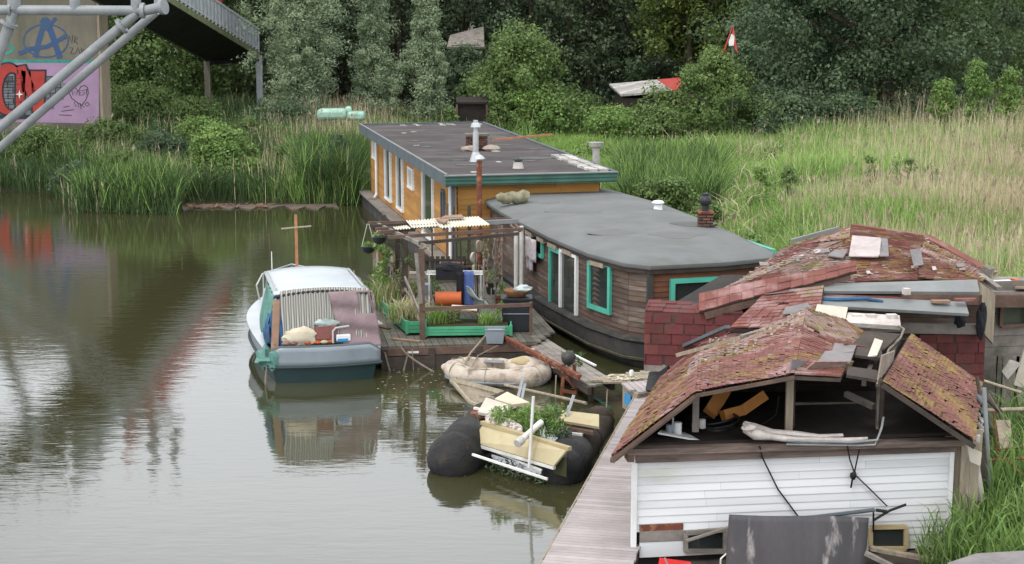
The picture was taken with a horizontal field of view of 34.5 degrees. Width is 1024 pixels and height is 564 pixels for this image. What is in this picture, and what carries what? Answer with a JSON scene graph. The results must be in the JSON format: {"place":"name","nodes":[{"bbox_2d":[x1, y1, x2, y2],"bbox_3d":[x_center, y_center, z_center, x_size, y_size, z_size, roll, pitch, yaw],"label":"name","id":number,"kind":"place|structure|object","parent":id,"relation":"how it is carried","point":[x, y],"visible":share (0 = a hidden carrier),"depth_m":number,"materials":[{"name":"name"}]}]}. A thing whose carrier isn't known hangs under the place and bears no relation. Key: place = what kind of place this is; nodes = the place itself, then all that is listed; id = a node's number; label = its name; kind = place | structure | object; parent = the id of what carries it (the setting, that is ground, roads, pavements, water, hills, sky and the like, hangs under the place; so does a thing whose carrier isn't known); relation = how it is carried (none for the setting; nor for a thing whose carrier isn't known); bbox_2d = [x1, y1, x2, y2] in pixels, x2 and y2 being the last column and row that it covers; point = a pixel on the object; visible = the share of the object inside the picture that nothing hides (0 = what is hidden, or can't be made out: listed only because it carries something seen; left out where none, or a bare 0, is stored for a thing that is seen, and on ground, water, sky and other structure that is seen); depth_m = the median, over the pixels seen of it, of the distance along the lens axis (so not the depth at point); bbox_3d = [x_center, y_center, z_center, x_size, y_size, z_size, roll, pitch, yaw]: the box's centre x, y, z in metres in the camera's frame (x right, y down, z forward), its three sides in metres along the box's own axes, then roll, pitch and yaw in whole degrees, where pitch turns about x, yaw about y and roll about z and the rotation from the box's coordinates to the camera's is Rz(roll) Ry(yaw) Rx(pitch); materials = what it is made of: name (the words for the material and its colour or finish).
{"place":"outdoors","nodes":[
{"label":"outdoors","id":0,"kind":"place"},
{"bbox_2d":[182,203,338,210],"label":"mud bank","id":1,"kind":"structure","parent":0,"point":[317,206],"depth_m":62.52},
{"bbox_2d":[0,192,1012,563],"bbox_3d":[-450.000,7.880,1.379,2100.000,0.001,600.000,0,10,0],"label":"water","id":2,"kind":"structure","parent":0,"point":[148,414],"depth_m":31.35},
{"bbox_2d":[247,214,381,384],"bbox_3d":[-4.740,0.234,37.732,2.838,3.031,7.455,-2,10,-13],"label":"motor boat","id":3,"kind":"object","parent":2,"relation":"on","point":[312,323],"visible":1,"depth_m":34.51,"materials":[{"name":"white plastic"}]},
{"bbox_2d":[371,275,554,370],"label":"floating deck","id":4,"kind":"structure","parent":2,"relation":"on","point":[429,353],"depth_m":35.96,"materials":[{"name":"brown wood"}]},
{"bbox_2d":[361,243,413,316],"bbox_3d":[-3.024,-0.176,39.541,1.610,1.624,2.497,-5,11,-25],"label":"climbing plant","id":5,"kind":"object","parent":4,"relation":"on","point":[383,286],"visible":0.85,"depth_m":39.33,"materials":[{"name":"plant"}]},
{"bbox_2d":[377,294,435,333],"bbox_3d":[-2.329,0.645,37.435,1.541,0.732,1.613,7,12,34],"label":"planter box","id":6,"kind":"object","parent":4,"relation":"on","point":[402,315],"visible":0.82,"depth_m":37.08,"materials":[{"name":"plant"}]},
{"bbox_2d":[368,203,531,339],"bbox_3d":[-1.675,-0.543,40.130,3.570,2.276,8.124,-2,10,-12],"label":"pergola","id":7,"kind":"object","parent":4,"relation":"on","point":[401,229],"visible":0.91,"depth_m":38.63,"materials":[{"name":"brown wood"}]},
{"bbox_2d":[426,270,482,317],"bbox_3d":[-1.326,0.333,38.339,1.309,1.135,0.522,0,10,0],"label":"drying rack","id":8,"kind":"object","parent":4,"relation":"on","point":[429,273],"visible":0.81,"depth_m":38.28,"materials":[{"name":"metal"}]},
{"bbox_2d":[436,262,462,279],"bbox_3d":[-1.446,-0.271,38.139,0.620,0.406,0.416,0,10,0],"label":"travel bag","id":9,"kind":"object","parent":8,"relation":"on","point":[446,270],"visible":0.98,"depth_m":37.97,"materials":[{"name":"black fabric"}]},
{"bbox_2d":[425,301,511,336],"bbox_3d":[-1.004,0.761,36.822,2.025,0.716,1.107,0,10,0],"label":"planter box","id":10,"kind":"object","parent":4,"relation":"on","point":[442,323],"visible":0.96,"depth_m":36.73,"materials":[{"name":"plastic"}]},
{"bbox_2d":[474,154,484,276],"bbox_3d":[-0.872,-1.779,44.131,0.300,3.290,0.292,0,10,0],"label":"stove pipe","id":11,"kind":"object","parent":4,"relation":"on","point":[478,157],"visible":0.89,"depth_m":43.97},
{"bbox_2d":[501,294,532,331],"bbox_3d":[0.103,0.706,37.242,0.720,0.770,0.560,0,10,0],"label":"storage box","id":12,"kind":"object","parent":4,"relation":"on","point":[518,317],"visible":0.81,"depth_m":37.00,"materials":[{"name":"black plastic"}]},
{"bbox_2d":[503,334,581,380],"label":"rusty beam","id":13,"kind":"structure","parent":4,"relation":"on","point":[545,359],"depth_m":34.13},
{"bbox_2d":[529,339,614,400],"bbox_3d":[1.015,1.951,35.049,0.662,0.772,5.407,-3,10,-17],"label":"gangway","id":14,"kind":"object","parent":4,"relation":"on","point":[552,350],"visible":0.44,"depth_m":33.65,"materials":[{"name":"grey wood"}]},
{"bbox_2d":[359,120,618,282],"bbox_3d":[-1.314,-3.523,54.923,5.325,4.555,18.640,-2,10,-12],"label":"ochre houseboat","id":15,"kind":"object","parent":2,"relation":"on","point":[423,170],"visible":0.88,"depth_m":50.75,"materials":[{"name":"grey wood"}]},
{"bbox_2d":[384,149,392,202],"bbox_3d":[-4.395,-3.858,58.451,0.120,1.950,1.480,-2,10,-12],"label":"window","id":16,"kind":"structure","parent":15,"relation":"in","point":[387,155],"depth_m":58.56,"materials":[{"name":"white paint"}]},
{"bbox_2d":[395,156,403,212],"bbox_3d":[-3.791,-3.396,55.809,0.120,1.950,1.380,-2,10,-12],"label":"window","id":17,"kind":"structure","parent":15,"relation":"in","point":[399,162],"depth_m":55.90,"materials":[{"name":"white paint"}]},
{"bbox_2d":[421,172,434,239],"bbox_3d":[-2.571,-2.355,50.442,0.120,2.050,1.980,-2,10,-12],"label":"glass door","id":18,"kind":"structure","parent":15,"relation":"in","point":[427,183],"depth_m":50.58,"materials":[{"name":"white paint"}]},
{"bbox_2d":[441,356,551,387],"bbox_3d":[-0.335,1.841,34.525,2.348,0.580,1.385,1,10,8],"label":"inflatable dinghy","id":19,"kind":"object","parent":2,"relation":"on","point":[499,372],"visible":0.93,"depth_m":34.07,"materials":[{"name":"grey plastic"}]},
{"bbox_2d":[449,378,553,413],"bbox_3d":[-0.522,2.294,32.660,0.947,0.280,3.092,-9,13,-41],"label":"sunken dinghy","id":20,"kind":"object","parent":2,"relation":"on","point":[469,392],"visible":0.58,"depth_m":33.07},
{"bbox_2d":[427,376,614,484],"bbox_3d":[0.276,2.381,29.494,2.807,1.825,6.305,2,10,11],"label":"rubber raft","id":21,"kind":"object","parent":2,"relation":"on","point":[474,438],"visible":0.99,"depth_m":27.91,"materials":[{"name":"black plastic"}]},
{"bbox_2d":[560,351,577,394],"bbox_3d":[1.153,1.881,33.319,0.370,1.017,0.312,0,10,0],"label":"rusty trestle","id":22,"kind":"object","parent":2,"relation":"in","point":[568,358],"visible":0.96,"depth_m":33.24,"materials":[{"name":"metal"}]},
{"bbox_2d":[539,396,646,563],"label":"jetty","id":23,"kind":"object","parent":2,"relation":"in","point":[595,527],"visible":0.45,"depth_m":24.13,"materials":[{"name":"grey wood"}]},
{"bbox_2d":[483,188,775,366],"bbox_3d":[2.208,-1.002,43.604,5.168,3.540,16.916,-3,10,-16],"label":"grey roofed barge","id":24,"kind":"object","parent":2,"relation":"on","point":[608,264],"visible":0.62,"depth_m":37.84,"materials":[{"name":"brown wood"}]},
{"bbox_2d":[495,189,529,203],"bbox_3d":[0.023,-2.273,44.235,0.935,0.412,0.379,-3,10,-17],"label":"rolled mat","id":25,"kind":"object","parent":24,"relation":"on","point":[520,197],"visible":1,"depth_m":44.14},
{"bbox_2d":[514,226,523,287],"bbox_3d":[0.170,-0.524,41.356,0.243,1.774,0.110,0,10,0],"label":"door frame","id":26,"kind":"object","parent":24,"relation":"attached to","point":[521,257],"visible":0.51,"depth_m":41.30,"materials":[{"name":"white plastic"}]},
{"bbox_2d":[548,247,558,304],"bbox_3d":[1.034,-0.065,39.276,0.071,1.467,0.856,-3,10,-17],"label":"window","id":27,"kind":"structure","parent":24,"relation":"in","point":[553,255],"depth_m":39.44,"materials":[{"name":"teal paint"}]},
{"bbox_2d":[558,248,578,315],"bbox_3d":[1.314,0.033,38.408,0.070,1.539,1.162,-3,10,-18],"label":"glass door","id":28,"kind":"structure","parent":24,"relation":"in","point":[568,286],"depth_m":38.42,"materials":[{"name":"white paint"}]},
{"bbox_2d":[587,260,611,314],"bbox_3d":[1.943,0.080,36.691,0.074,1.158,1.054,-5,11,-25],"label":"window","id":29,"kind":"structure","parent":24,"relation":"in","point":[605,274],"depth_m":36.65,"materials":[{"name":"teal paint"}]},
{"bbox_2d":[669,276,718,300],"bbox_3d":[4.177,0.399,35.658,1.630,1.020,0.090,-3,10,-16],"label":"window","id":30,"kind":"structure","parent":24,"relation":"in","point":[679,288],"depth_m":35.48,"materials":[{"name":"teal paint"}]},
{"bbox_2d":[621,380,649,409],"bbox_3d":[2.475,2.248,31.849,0.614,0.491,0.942,-2,10,-11],"label":"mooring float","id":31,"kind":"object","parent":2,"relation":"on","point":[635,389],"visible":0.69,"depth_m":31.72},
{"bbox_2d":[674,428,991,563],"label":"landing stage","id":32,"kind":"object","parent":2,"relation":"on","point":[887,557],"depth_m":23.19,"materials":[{"name":"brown wood"}]},
{"bbox_2d":[610,307,982,563],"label":"white boathouse","id":33,"kind":"object","parent":32,"relation":"on","point":[811,366],"visible":0.9,"depth_m":23.23,"materials":[{"name":"paint"}]},
{"bbox_2d":[683,527,727,552],"bbox_3d":[2.704,3.621,23.033,0.632,0.366,0.060,-1,10,-7],"label":"window","id":34,"kind":"structure","parent":33,"relation":"in","point":[717,542],"depth_m":23.04,"materials":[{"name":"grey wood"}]},
{"bbox_2d":[719,391,768,420],"bbox_3d":[3.358,1.782,23.845,0.779,0.402,0.221,-4,11,-24],"label":"wooden trough","id":35,"kind":"object","parent":33,"relation":"on","point":[752,403],"visible":0.93,"depth_m":23.82,"materials":[{"name":"brown wood"}]},
{"bbox_2d":[741,417,884,446],"bbox_3d":[4.187,2.097,22.940,2.063,0.402,0.260,-1,10,-6],"label":"rolled tarpaulin","id":36,"kind":"object","parent":33,"relation":"on","point":[754,431],"visible":1,"depth_m":22.90,"materials":[{"name":"fabric"}]},
{"bbox_2d":[807,503,906,531],"bbox_3d":[4.566,3.343,23.162,1.999,0.419,0.085,-1,10,-7],"label":"folded pole","id":37,"kind":"object","parent":33,"relation":"attached to","point":[873,510],"visible":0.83,"depth_m":23.18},
{"bbox_2d":[846,312,900,329],"bbox_3d":[5.774,0.626,26.403,0.956,0.209,0.416,0,10,0],"label":"broken foam","id":38,"kind":"object","parent":33,"relation":"on","point":[880,321],"visible":0.98,"depth_m":26.33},
{"bbox_2d":[868,524,907,550],"bbox_3d":[5.338,3.631,23.389,0.596,0.394,0.060,-1,10,-7],"label":"window","id":39,"kind":"structure","parent":33,"relation":"in","point":[891,536],"depth_m":23.40,"materials":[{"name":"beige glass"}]},
{"bbox_2d":[958,442,979,524],"bbox_3d":[6.482,3.082,23.432,0.264,1.650,0.050,0,10,0],"label":"plank panel","id":40,"kind":"object","parent":33,"relation":"attached to","point":[968,476],"visible":0.39,"depth_m":23.36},
{"bbox_2d":[982,388,990,498],"bbox_3d":[7.001,2.386,24.275,0.068,1.655,0.301,-6,12,-31],"label":"drain pipe","id":41,"kind":"object","parent":33,"relation":"attached to","point":[985,417],"visible":0.69,"depth_m":24.24,"materials":[{"name":"grey metal"}]},
{"bbox_2d":[726,514,868,563],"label":"metal sheet","id":42,"kind":"object","parent":32,"relation":"on","point":[753,539],"visible":0.99,"depth_m":22.49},
{"bbox_2d":[644,223,1001,391],"bbox_3d":[5.657,1.169,29.325,6.911,3.787,5.970,0,10,0],"label":"red roofed boathouse","id":43,"kind":"object","parent":32,"relation":"on","point":[886,266],"visible":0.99,"depth_m":27.58,"materials":[{"name":"tile"}]},
{"bbox_2d":[1,0,1020,548],"bbox_3d":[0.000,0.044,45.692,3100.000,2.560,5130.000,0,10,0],"label":"ground","id":44,"kind":"structure","parent":0,"point":[201,200],"depth_m":67.54,"materials":[{"name":"soil"}]},
{"bbox_2d":[0,122,65,170],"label":"shrub","id":45,"kind":"object","parent":44,"relation":"on","point":[27,140],"visible":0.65,"depth_m":71.62,"materials":[{"name":"green plant"}]},
{"bbox_2d":[0,0,111,141],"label":"graffiti wall","id":46,"kind":"structure","parent":44,"relation":"on","point":[41,50],"depth_m":77.42,"materials":[{"name":"paint"}]},
{"bbox_2d":[0,0,168,152],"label":"bridge frame","id":47,"kind":"object","parent":44,"relation":"on","point":[12,10],"visible":1,"depth_m":57.35,"materials":[{"name":"grey metal"}]},
{"bbox_2d":[54,116,149,155],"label":"shrub","id":48,"kind":"object","parent":44,"relation":"on","point":[114,126],"visible":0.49,"depth_m":73.65,"materials":[{"name":"green plant"}]},
{"bbox_2d":[110,75,183,127],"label":"bush","id":49,"kind":"object","parent":44,"relation":"on","point":[132,95],"visible":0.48,"depth_m":82.62,"materials":[{"name":"green plant"}]},
{"bbox_2d":[108,6,204,100],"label":"woodland tree","id":50,"kind":"object","parent":44,"relation":"on","point":[133,53],"visible":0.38,"depth_m":95.76,"materials":[{"name":"green plant"}]},
{"bbox_2d":[132,124,190,159],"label":"shrub","id":51,"kind":"object","parent":44,"relation":"on","point":[164,141],"visible":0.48,"depth_m":70.55,"materials":[{"name":"green plant"}]},
{"bbox_2d":[92,0,262,106],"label":"footbridge ramp","id":52,"kind":"structure","parent":44,"relation":"on","point":[192,31],"depth_m":87.09,"materials":[{"name":"metal"}]},
{"bbox_2d":[129,93,252,134],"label":"bush","id":53,"kind":"object","parent":44,"relation":"on","point":[189,105],"visible":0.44,"depth_m":81.31,"materials":[{"name":"green plant"}]},
{"bbox_2d":[171,115,228,140],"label":"shrub","id":54,"kind":"object","parent":44,"relation":"on","point":[190,125],"visible":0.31,"depth_m":73.59,"materials":[{"name":"green plant"}]},
{"bbox_2d":[108,0,296,100],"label":"woodland tree","id":55,"kind":"object","parent":44,"relation":"on","point":[217,82],"visible":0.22,"depth_m":100.68,"materials":[{"name":"green plant"}]},
{"bbox_2d":[179,119,265,190],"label":"bush","id":56,"kind":"object","parent":44,"relation":"on","point":[217,142],"visible":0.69,"depth_m":65.46,"materials":[{"name":"green plant"}]},
{"bbox_2d":[215,113,292,140],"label":"shrub","id":57,"kind":"object","parent":44,"relation":"on","point":[252,121],"visible":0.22,"depth_m":75.78,"materials":[{"name":"green plant"}]},
{"bbox_2d":[187,0,364,101],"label":"woodland tree","id":58,"kind":"object","parent":44,"relation":"on","point":[352,37],"visible":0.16,"depth_m":103.72,"materials":[{"name":"green plant"}]},
{"bbox_2d":[237,93,337,126],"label":"bramble","id":59,"kind":"object","parent":44,"relation":"on","point":[287,108],"visible":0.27,"depth_m":83.34,"materials":[{"name":"green plant"}]},
{"bbox_2d":[234,0,350,111],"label":"willow tree","id":60,"kind":"object","parent":44,"relation":"on","point":[308,64],"visible":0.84,"depth_m":86.41,"materials":[{"name":"green plant"}]},
{"bbox_2d":[271,0,413,99],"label":"woodland tree","id":61,"kind":"object","parent":44,"relation":"on","point":[344,80],"visible":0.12,"depth_m":108.68,"materials":[{"name":"green plant"}]},
{"bbox_2d":[0,89,743,214],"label":"dark reeds","id":62,"kind":"object","parent":44,"relation":"on","point":[241,187],"visible":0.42,"depth_m":63.37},
{"bbox_2d":[344,0,404,121],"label":"willow tree","id":63,"kind":"object","parent":44,"relation":"on","point":[375,61],"visible":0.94,"depth_m":88.81,"materials":[{"name":"green plant"}]},
{"bbox_2d":[316,0,455,104],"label":"woodland tree","id":64,"kind":"object","parent":44,"relation":"on","point":[398,9],"visible":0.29,"depth_m":104.02,"materials":[{"name":"green plant"}]},
{"bbox_2d":[388,0,455,121],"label":"willow tree","id":65,"kind":"object","parent":44,"relation":"on","point":[425,38],"visible":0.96,"depth_m":86.94,"materials":[{"name":"green plant"}]},
{"bbox_2d":[391,0,528,103],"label":"woodland tree","id":66,"kind":"object","parent":44,"relation":"on","point":[465,14],"visible":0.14,"depth_m":104.04,"materials":[{"name":"green plant"}]},
{"bbox_2d":[447,27,484,85],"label":"house","id":67,"kind":"structure","parent":44,"relation":"on","point":[476,34],"depth_m":97.17,"materials":[{"name":"grey wood"}]},
{"bbox_2d":[440,39,493,108],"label":"bush","id":68,"kind":"object","parent":44,"relation":"on","point":[460,63],"visible":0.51,"depth_m":89.79,"materials":[{"name":"green plant"}]},
{"bbox_2d":[456,97,488,122],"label":"garden hut","id":69,"kind":"object","parent":44,"relation":"on","point":[473,108],"visible":0.48,"depth_m":80.83,"materials":[{"name":"brown wood"}]},
{"bbox_2d":[485,91,519,130],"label":"bush","id":70,"kind":"object","parent":44,"relation":"on","point":[497,101],"visible":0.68,"depth_m":79.73,"materials":[{"name":"green plant"}]},
{"bbox_2d":[0,82,1023,550],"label":"green reeds","id":71,"kind":"object","parent":44,"relation":"on","point":[820,166],"visible":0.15,"depth_m":60.07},
{"bbox_2d":[317,106,365,120],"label":"covered boat","id":72,"kind":"object","parent":71,"relation":"on","point":[335,114],"visible":0.94,"depth_m":75.37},
{"bbox_2d":[3,75,1023,276],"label":"dry reeds","id":73,"kind":"object","parent":44,"relation":"on","point":[958,181],"visible":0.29,"depth_m":54.84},
{"bbox_2d":[13,77,1023,276],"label":"seed heads","id":74,"kind":"object","parent":44,"relation":"on","point":[893,194],"visible":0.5,"depth_m":50.66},
{"bbox_2d":[455,13,584,133],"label":"elder tree","id":75,"kind":"object","parent":44,"relation":"on","point":[523,55],"visible":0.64,"depth_m":82.24,"materials":[{"name":"green plant"}]},
{"bbox_2d":[435,0,612,101],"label":"woodland tree","id":76,"kind":"object","parent":44,"relation":"on","point":[535,11],"visible":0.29,"depth_m":101.18,"materials":[{"name":"green plant"}]},
{"bbox_2d":[488,84,588,139],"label":"bramble","id":77,"kind":"object","parent":44,"relation":"on","point":[525,106],"visible":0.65,"depth_m":81.09,"materials":[{"name":"green plant"}]},
{"bbox_2d":[108,0,1022,95],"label":"distant wood","id":78,"kind":"object","parent":44,"relation":"on","point":[620,24],"visible":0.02,"depth_m":115.87,"materials":[{"name":"green plant"}]},
{"bbox_2d":[542,86,611,136],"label":"bramble","id":79,"kind":"object","parent":44,"relation":"on","point":[584,96],"visible":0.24,"depth_m":83.02,"materials":[{"name":"green plant"}]},
{"bbox_2d":[486,0,673,109],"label":"woodland tree","id":80,"kind":"object","parent":44,"relation":"on","point":[585,61],"visible":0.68,"depth_m":99.72,"materials":[{"name":"green plant"}]},
{"bbox_2d":[574,103,667,141],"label":"bramble","id":81,"kind":"object","parent":44,"relation":"on","point":[620,120],"visible":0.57,"depth_m":79.08,"materials":[{"name":"green plant"}]},
{"bbox_2d":[541,0,717,100],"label":"woodland tree","id":82,"kind":"object","parent":44,"relation":"on","point":[632,68],"visible":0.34,"depth_m":101.66,"materials":[{"name":"green plant"}]},
{"bbox_2d":[609,77,683,115],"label":"garden shed","id":83,"kind":"structure","parent":44,"relation":"on","point":[628,94],"depth_m":83.23,"materials":[{"name":"white paint"}]},
{"bbox_2d":[626,102,692,142],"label":"bramble","id":84,"kind":"object","parent":44,"relation":"on","point":[659,120],"visible":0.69,"depth_m":78.23,"materials":[{"name":"green plant"}]},
{"bbox_2d":[627,171,702,213],"bbox_3d":[5.072,-2.415,53.364,3.070,2.418,3.305,0,10,0],"label":"shrub","id":85,"kind":"object","parent":44,"relation":"on","point":[667,190],"visible":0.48,"depth_m":53.04,"materials":[{"name":"green plant"}]},
{"bbox_2d":[599,0,766,103],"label":"woodland tree","id":86,"kind":"object","parent":44,"relation":"on","point":[684,44],"visible":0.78,"depth_m":97.96,"materials":[{"name":"green plant"}]},
{"bbox_2d":[626,43,787,141],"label":"elder tree","id":87,"kind":"object","parent":44,"relation":"on","point":[719,92],"visible":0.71,"depth_m":78.86,"materials":[{"name":"green plant"}]},
{"bbox_2d":[697,79,811,136],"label":"bramble","id":88,"kind":"object","parent":44,"relation":"on","point":[762,86],"visible":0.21,"depth_m":80.08,"materials":[{"name":"green plant"}]},
{"bbox_2d":[746,163,776,208],"bbox_3d":[7.994,-2.729,53.837,1.248,2.377,1.110,0,10,0],"label":"willow shoot","id":89,"kind":"object","parent":44,"relation":"on","point":[760,176],"visible":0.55,"depth_m":53.63,"materials":[{"name":"green plant"}]},
{"bbox_2d":[737,84,833,137],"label":"bramble","id":90,"kind":"object","parent":44,"relation":"on","point":[795,103],"visible":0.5,"depth_m":78.03,"materials":[{"name":"green plant"}]},
{"bbox_2d":[705,0,907,114],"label":"maple tree","id":91,"kind":"object","parent":44,"relation":"on","point":[811,13],"visible":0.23,"depth_m":85.64,"materials":[{"name":"green plant"}]},
{"bbox_2d":[791,86,895,135],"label":"bramble","id":92,"kind":"object","parent":44,"relation":"on","point":[844,104],"visible":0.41,"depth_m":79.14,"materials":[{"name":"green plant"}]},
{"bbox_2d":[682,0,1023,121],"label":"oak tree","id":93,"kind":"object","parent":44,"relation":"on","point":[889,23],"visible":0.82,"depth_m":81.95,"materials":[{"name":"green plant"}]},
{"bbox_2d":[872,89,965,130],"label":"bramble","id":94,"kind":"object","parent":44,"relation":"on","point":[911,101],"visible":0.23,"depth_m":80.40,"materials":[{"name":"green plant"}]},
{"bbox_2d":[911,503,960,563],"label":"reeds","id":95,"kind":"object","parent":44,"relation":"on","point":[934,552],"visible":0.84,"depth_m":22.57,"materials":[{"name":"green plant"}]},
{"bbox_2d":[925,77,971,129],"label":"young willow","id":96,"kind":"object","parent":44,"relation":"on","point":[943,93],"visible":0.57,"depth_m":75.47,"materials":[{"name":"green plant"}]},
{"bbox_2d":[908,0,1023,101],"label":"maple tree","id":97,"kind":"object","parent":44,"relation":"on","point":[980,14],"visible":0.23,"depth_m":88.49,"materials":[{"name":"green plant"}]},
{"bbox_2d":[926,473,1023,563],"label":"reeds","id":98,"kind":"object","parent":44,"relation":"on","point":[993,538],"visible":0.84,"depth_m":22.58,"materials":[{"name":"green plant"}]},
{"bbox_2d":[957,57,997,133],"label":"young willow","id":99,"kind":"object","parent":44,"relation":"on","point":[976,76],"visible":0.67,"depth_m":74.42,"materials":[{"name":"green plant"}]},
{"bbox_2d":[947,551,1023,563],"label":"grey flat roof","id":100,"kind":"structure","parent":44,"relation":"on","point":[1012,557],"depth_m":19.84,"materials":[{"name":"concrete"}]},
{"bbox_2d":[981,277,1023,427],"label":"grey shed","id":101,"kind":"structure","parent":44,"relation":"on","point":[1000,351],"depth_m":29.54,"materials":[{"name":"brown wood"}]},
{"bbox_2d":[999,307,1023,327],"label":"window","id":102,"kind":"structure","parent":101,"relation":"in","point":[1009,317],"depth_m":29.52,"materials":[{"name":"brown wood"}]},
{"bbox_2d":[982,379,1023,525],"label":"reeds","id":103,"kind":"object","parent":44,"relation":"on","point":[1005,467],"visible":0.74,"depth_m":24.41,"materials":[{"name":"green plant"}]},
{"bbox_2d":[985,64,1023,131],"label":"young willow","id":104,"kind":"object","parent":44,"relation":"on","point":[1013,90],"visible":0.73,"depth_m":74.46,"materials":[{"name":"green plant"}]},
{"bbox_2d":[520,106,820,189],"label":"meadow grass","id":105,"kind":"structure","parent":0,"point":[559,141],"depth_m":76.81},
{"bbox_2d":[680,396,779,431],"bbox_3d":[3.139,1.932,23.637,1.439,0.541,0.631,0,10,0],"label":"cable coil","id":106,"kind":"object","parent":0,"point":[728,426],"visible":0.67,"depth_m":23.52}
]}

